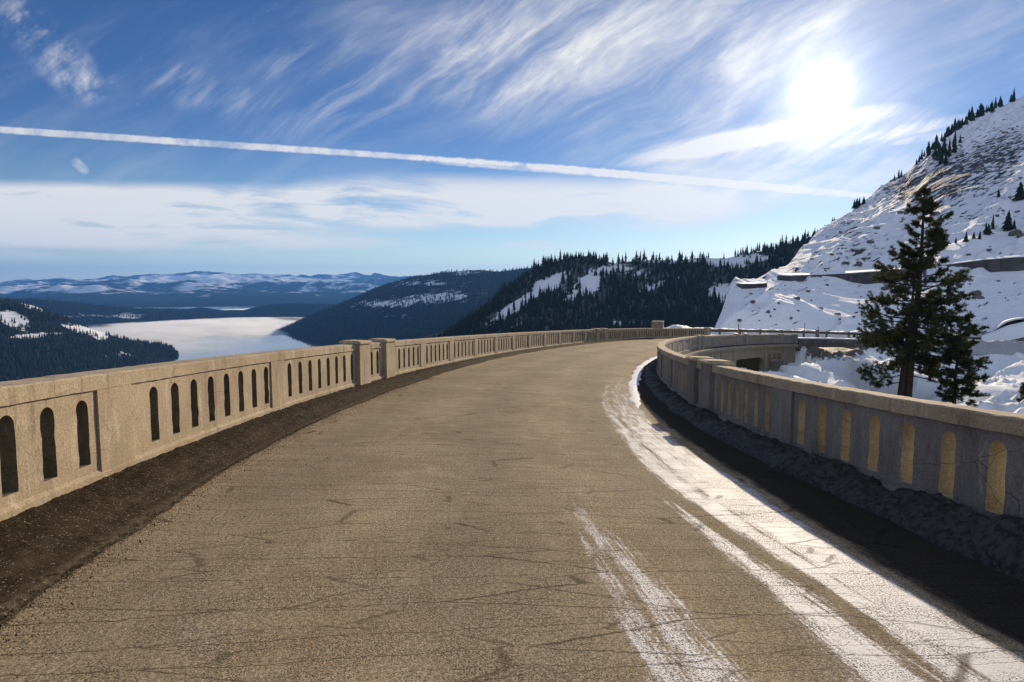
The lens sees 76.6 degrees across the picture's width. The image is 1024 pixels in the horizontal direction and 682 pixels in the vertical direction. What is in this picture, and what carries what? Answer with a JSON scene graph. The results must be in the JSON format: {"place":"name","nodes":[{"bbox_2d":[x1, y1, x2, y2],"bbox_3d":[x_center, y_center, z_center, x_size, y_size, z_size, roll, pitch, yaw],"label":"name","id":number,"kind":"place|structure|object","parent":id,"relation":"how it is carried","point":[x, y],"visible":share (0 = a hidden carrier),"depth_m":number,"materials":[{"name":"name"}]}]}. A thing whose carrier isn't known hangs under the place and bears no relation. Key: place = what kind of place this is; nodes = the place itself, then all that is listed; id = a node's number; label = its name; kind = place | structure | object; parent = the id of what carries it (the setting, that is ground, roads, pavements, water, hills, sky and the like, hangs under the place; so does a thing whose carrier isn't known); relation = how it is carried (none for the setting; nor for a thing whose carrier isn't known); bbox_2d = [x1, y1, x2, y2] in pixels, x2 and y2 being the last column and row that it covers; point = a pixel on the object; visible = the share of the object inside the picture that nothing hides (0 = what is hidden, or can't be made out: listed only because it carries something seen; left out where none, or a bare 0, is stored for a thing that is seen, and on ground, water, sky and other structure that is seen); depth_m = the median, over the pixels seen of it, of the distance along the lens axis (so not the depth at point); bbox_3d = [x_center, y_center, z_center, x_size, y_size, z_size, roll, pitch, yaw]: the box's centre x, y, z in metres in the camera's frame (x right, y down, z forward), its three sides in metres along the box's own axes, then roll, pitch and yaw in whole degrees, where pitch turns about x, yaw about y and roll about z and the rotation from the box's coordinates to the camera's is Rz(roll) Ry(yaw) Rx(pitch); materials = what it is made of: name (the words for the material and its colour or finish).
{"place":"outdoors","nodes":[
{"label":"outdoors","id":0,"kind":"place"},
{"bbox_2d":[0,301,161,381],"bbox_3d":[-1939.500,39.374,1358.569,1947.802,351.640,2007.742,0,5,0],"label":"shore hill","id":1,"kind":"structure","parent":0,"point":[7,316],"depth_m":1765.55,"materials":[{"name":"foliage"},{"name":"snow"},{"name":"green plant"}]},
{"bbox_2d":[0,298,178,380],"bbox_3d":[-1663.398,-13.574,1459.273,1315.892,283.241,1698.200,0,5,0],"label":"shore forest","id":2,"kind":"object","parent":1,"relation":"on","point":[158,350],"visible":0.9,"depth_m":1775.64,"materials":[{"name":"green plant"}]},
{"bbox_2d":[2,299,207,324],"bbox_3d":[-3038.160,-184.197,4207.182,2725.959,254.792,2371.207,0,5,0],"label":"shore","id":3,"kind":"structure","parent":0,"point":[83,318],"depth_m":4231.32,"materials":[{"name":"foliage"},{"name":"snow"},{"name":"green plant"}]},
{"bbox_2d":[0,296,242,322],"bbox_3d":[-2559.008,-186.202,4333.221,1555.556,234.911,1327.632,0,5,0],"label":"shore forest","id":4,"kind":"object","parent":3,"relation":"on","point":[111,315],"visible":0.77,"depth_m":4333.28,"materials":[{"name":"green plant"}]},
{"bbox_2d":[81,306,327,363],"bbox_3d":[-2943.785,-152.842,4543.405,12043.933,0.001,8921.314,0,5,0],"label":"lake water","id":5,"kind":"structure","parent":0,"point":[187,340],"depth_m":3182.74,"materials":[{"name":"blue liquid"}]},
{"bbox_2d":[0,271,419,307],"bbox_3d":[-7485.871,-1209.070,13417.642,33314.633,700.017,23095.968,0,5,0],"label":"mountains","id":6,"kind":"structure","parent":0,"point":[204,289],"depth_m":11518.81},
{"bbox_2d":[184,303,335,318],"bbox_3d":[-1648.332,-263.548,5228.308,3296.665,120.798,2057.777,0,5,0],"label":"forested hill","id":7,"kind":"structure","parent":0,"point":[293,310],"depth_m":5072.72,"materials":[{"name":"green plant"}]},
{"bbox_2d":[290,268,530,344],"bbox_3d":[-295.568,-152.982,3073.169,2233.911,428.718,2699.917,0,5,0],"label":"lakeside hill","id":8,"kind":"structure","parent":0,"point":[413,316],"depth_m":2896.04,"materials":[{"name":"foliage"},{"name":"snow"},{"name":"green plant"}]},
{"bbox_2d":[278,265,532,344],"bbox_3d":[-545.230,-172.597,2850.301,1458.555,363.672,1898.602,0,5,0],"label":"shore forest","id":9,"kind":"object","parent":8,"relation":"on","point":[298,327],"visible":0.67,"depth_m":2980.96,"materials":[{"name":"green plant"}]},
{"bbox_2d":[0,338,1023,681],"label":"road","id":10,"kind":"structure","parent":0,"point":[568,514],"depth_m":3.97,"materials":[{"name":"grey asphalt"}]},
{"bbox_2d":[0,338,655,679],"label":"gravel strip","id":11,"kind":"object","parent":10,"relation":"on","point":[50,543],"visible":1,"depth_m":5.06,"materials":[{"name":"brown gravel"}]},
{"bbox_2d":[628,356,656,407],"bbox_3d":[6.296,0.960,28.206,1.299,2.103,32.386,1,5,16],"label":"snow strip","id":12,"kind":"object","parent":10,"relation":"on","point":[633,388],"visible":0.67,"depth_m":18.20,"materials":[{"name":"white snow"}]},
{"bbox_2d":[651,321,663,327],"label":"stone pillar","id":13,"kind":"structure","parent":10,"relation":"on","point":[657,324],"depth_m":63.19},
{"bbox_2d":[644,359,1023,581],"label":"snow bank","id":14,"kind":"structure","parent":10,"relation":"on","point":[996,543],"depth_m":5.59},
{"bbox_2d":[0,0,1023,282],"label":"sky","id":15,"kind":"structure","parent":0,"point":[138,137],"materials":[{"name":"blue"}]},
{"bbox_2d":[423,237,810,337],"bbox_3d":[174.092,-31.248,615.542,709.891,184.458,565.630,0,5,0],"label":"wooded hill","id":16,"kind":"structure","parent":0,"point":[590,281],"depth_m":719.54,"materials":[{"name":"foliage"},{"name":"snow"},{"name":"green plant"}]},
{"bbox_2d":[534,315,540,328],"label":"conifer","id":17,"kind":"object","parent":16,"relation":"on","point":[537,323],"visible":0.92,"depth_m":641.75,"materials":[{"name":"green plant"}]},
{"bbox_2d":[560,273,565,283],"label":"conifer","id":18,"kind":"object","parent":16,"relation":"on","point":[562,281],"visible":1,"depth_m":727.28,"materials":[{"name":"green plant"}]},
{"bbox_2d":[574,294,580,306],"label":"conifer","id":19,"kind":"object","parent":16,"relation":"on","point":[576,299],"visible":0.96,"depth_m":676.32,"materials":[{"name":"green plant"}]},
{"bbox_2d":[609,317,613,328],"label":"conifer","id":20,"kind":"object","parent":16,"relation":"on","point":[611,323],"visible":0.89,"depth_m":623.11,"materials":[{"name":"green plant"}]},
{"bbox_2d":[419,216,834,338],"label":"hillside forest","id":21,"kind":"object","parent":16,"relation":"on","point":[463,327],"visible":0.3,"depth_m":693.62,"materials":[{"name":"green plant"}]},
{"bbox_2d":[676,311,679,324],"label":"conifer","id":22,"kind":"object","parent":16,"relation":"on","point":[678,318],"visible":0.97,"depth_m":604.24,"materials":[{"name":"green plant"}]},
{"bbox_2d":[699,311,703,325],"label":"conifer","id":23,"kind":"object","parent":16,"relation":"on","point":[701,316],"visible":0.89,"depth_m":592.74,"materials":[{"name":"green plant"}]},
{"bbox_2d":[705,310,708,324],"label":"conifer","id":24,"kind":"object","parent":16,"relation":"on","point":[707,319],"visible":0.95,"depth_m":590.39,"materials":[{"name":"green plant"}]},
{"bbox_2d":[716,293,721,306],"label":"conifer","id":25,"kind":"object","parent":16,"relation":"on","point":[718,300],"visible":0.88,"depth_m":625.93,"materials":[{"name":"green plant"}]},
{"bbox_2d":[772,252,775,264],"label":"conifer","id":26,"kind":"object","parent":16,"relation":"on","point":[774,260],"visible":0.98,"depth_m":687.37,"materials":[{"name":"green plant"}]},
{"bbox_2d":[714,95,1023,340],"bbox_3d":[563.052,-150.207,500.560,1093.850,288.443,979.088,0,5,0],"label":"snowy mountain","id":27,"kind":"structure","parent":0,"point":[983,166],"depth_m":168.14,"materials":[{"name":"white snow"}]},
{"bbox_2d":[736,282,766,288],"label":"snow shed","id":28,"kind":"structure","parent":27,"relation":"on","point":[746,285],"depth_m":120.30,"materials":[{"name":"concrete"}]},
{"bbox_2d":[711,328,980,338],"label":"guardrail","id":29,"kind":"object","parent":27,"relation":"on","point":[760,331],"visible":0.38,"depth_m":81.79,"materials":[{"name":"metal"}]},
{"bbox_2d":[777,255,1023,283],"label":"snow shed","id":30,"kind":"structure","parent":27,"relation":"on","point":[1005,263],"depth_m":133.22,"materials":[{"name":"concrete"}]},
{"bbox_2d":[932,145,936,158],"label":"conifer","id":31,"kind":"object","parent":27,"relation":"on","point":[935,151],"visible":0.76,"depth_m":334.57,"materials":[{"name":"green plant"}]},
{"bbox_2d":[933,134,938,146],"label":"conifer","id":32,"kind":"object","parent":27,"relation":"on","point":[936,139],"visible":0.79,"depth_m":407.10,"materials":[{"name":"green plant"}]},
{"bbox_2d":[931,142,943,159],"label":"conifer","id":33,"kind":"object","parent":27,"relation":"on","point":[937,155],"visible":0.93,"depth_m":314.29,"materials":[{"name":"green plant"}]},
{"bbox_2d":[937,153,943,164],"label":"conifer","id":34,"kind":"object","parent":27,"relation":"on","point":[940,160],"visible":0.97,"depth_m":303.19,"materials":[{"name":"green plant"}]},
{"bbox_2d":[941,139,947,153],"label":"conifer","id":35,"kind":"object","parent":27,"relation":"on","point":[944,148],"visible":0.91,"depth_m":320.24,"materials":[{"name":"green plant"}]},
{"bbox_2d":[943,153,948,164],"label":"conifer","id":36,"kind":"object","parent":27,"relation":"on","point":[945,161],"visible":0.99,"depth_m":289.62,"materials":[{"name":"green plant"}]},
{"bbox_2d":[947,140,951,156],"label":"conifer","id":37,"kind":"object","parent":27,"relation":"on","point":[949,150],"visible":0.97,"depth_m":317.47,"materials":[{"name":"green plant"}]},
{"bbox_2d":[951,129,957,152],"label":"conifer","id":38,"kind":"object","parent":27,"relation":"on","point":[954,146],"visible":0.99,"depth_m":321.26,"materials":[{"name":"green plant"}]},
{"bbox_2d":[962,231,968,241],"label":"conifer","id":39,"kind":"object","parent":27,"relation":"on","point":[966,238],"visible":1,"depth_m":146.43,"materials":[{"name":"green plant"}]},
{"bbox_2d":[970,110,974,120],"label":"conifer","id":40,"kind":"object","parent":27,"relation":"on","point":[972,118],"visible":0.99,"depth_m":454.49,"materials":[{"name":"green plant"}]},
{"bbox_2d":[970,290,981,294],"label":"boulder","id":41,"kind":"object","parent":27,"relation":"on","point":[977,292],"visible":0.62,"depth_m":117.87,"materials":[{"name":"grey stone"}]},
{"bbox_2d":[975,103,981,115],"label":"conifer","id":42,"kind":"object","parent":27,"relation":"on","point":[979,111],"visible":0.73,"depth_m":457.78,"materials":[{"name":"green plant"}]},
{"bbox_2d":[935,339,1023,354],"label":"snow bank","id":43,"kind":"structure","parent":27,"relation":"on","point":[1002,347],"depth_m":81.62,"materials":[{"name":"white snow"}]},
{"bbox_2d":[974,294,984,298],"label":"boulder","id":44,"kind":"object","parent":27,"relation":"on","point":[979,297],"visible":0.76,"depth_m":116.18,"materials":[{"name":"grey stone"}]},
{"bbox_2d":[983,221,988,234],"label":"conifer","id":45,"kind":"object","parent":27,"relation":"on","point":[985,231],"visible":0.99,"depth_m":154.87,"materials":[{"name":"green plant"}]},
{"bbox_2d":[987,224,993,233],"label":"conifer","id":46,"kind":"object","parent":27,"relation":"on","point":[989,230],"visible":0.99,"depth_m":155.20,"materials":[{"name":"green plant"}]},
{"bbox_2d":[989,102,994,111],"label":"conifer","id":47,"kind":"object","parent":27,"relation":"on","point":[991,108],"visible":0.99,"depth_m":456.77,"materials":[{"name":"green plant"}]},
{"bbox_2d":[990,214,994,228],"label":"conifer","id":48,"kind":"object","parent":27,"relation":"on","point":[992,225],"visible":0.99,"depth_m":158.24,"materials":[{"name":"green plant"}]},
{"bbox_2d":[997,96,1003,106],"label":"conifer","id":49,"kind":"object","parent":27,"relation":"on","point":[1000,102],"visible":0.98,"depth_m":464.78,"materials":[{"name":"green plant"}]},
{"bbox_2d":[1001,209,1015,230],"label":"conifer","id":50,"kind":"object","parent":27,"relation":"on","point":[1008,224],"visible":1,"depth_m":156.55,"materials":[{"name":"green plant"}]},
{"bbox_2d":[1008,229,1021,235],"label":"boulder","id":51,"kind":"object","parent":27,"relation":"on","point":[1014,232],"visible":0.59,"depth_m":151.60,"materials":[{"name":"grey stone"}]},
{"bbox_2d":[1011,182,1023,200],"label":"conifer","id":52,"kind":"object","parent":27,"relation":"on","point":[1019,194],"visible":0.98,"depth_m":181.50,"materials":[{"name":"green plant"}]},
{"bbox_2d":[736,346,1023,413],"bbox_3d":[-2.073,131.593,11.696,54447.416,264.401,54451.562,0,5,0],"label":"ground","id":53,"kind":"structure","parent":0,"point":[834,365],"depth_m":64.60,"materials":[{"name":"white snow"}]},
{"bbox_2d":[683,344,797,371],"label":"concrete bridge","id":54,"kind":"structure","parent":53,"relation":"on","point":[767,357],"depth_m":64.51,"materials":[{"name":"grey concrete"}]},
{"bbox_2d":[0,328,710,520],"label":"bridge parapet","id":55,"kind":"structure","parent":54,"relation":"on","point":[60,434],"depth_m":6.85,"materials":[{"name":"concrete"}]},
{"bbox_2d":[656,333,1023,518],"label":"bridge parapet","id":56,"kind":"structure","parent":54,"relation":"on","point":[971,457],"depth_m":6.41,"materials":[{"name":"grey concrete"}]},
{"bbox_2d":[667,325,980,340],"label":"snow bank","id":57,"kind":"structure","parent":53,"relation":"on","point":[794,329],"depth_m":85.04,"materials":[{"name":"white snow"}]},
{"bbox_2d":[795,337,919,350],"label":"guard wall","id":58,"kind":"structure","parent":53,"relation":"on","point":[843,342],"depth_m":73.37,"materials":[{"name":"grey concrete"}]},
{"bbox_2d":[852,184,988,396],"bbox_3d":[37.418,-3.406,59.583,10.129,21.845,11.246,-5,7,-44],"label":"pine tree","id":59,"kind":"object","parent":53,"relation":"on","point":[908,356],"visible":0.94,"depth_m":59.26,"materials":[{"name":"green plant"}]},
{"bbox_2d":[934,311,991,405],"bbox_3d":[39.098,2.167,56.098,4.628,9.628,4.883,0,5,0],"label":"pine tree","id":60,"kind":"object","parent":53,"relation":"on","point":[966,381],"visible":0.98,"depth_m":55.87,"materials":[{"name":"green plant"}]},
{"bbox_2d":[981,316,1023,341],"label":"snow ledge","id":61,"kind":"object","parent":53,"relation":"on","point":[1012,328],"visible":0.88,"depth_m":95.25,"materials":[{"name":"white snow"}]},
{"bbox_2d":[1016,382,1023,401],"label":"pine tree","id":62,"kind":"object","parent":53,"relation":"on","point":[1021,390],"visible":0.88,"depth_m":56.90,"materials":[{"name":"green plant"}]}
]}

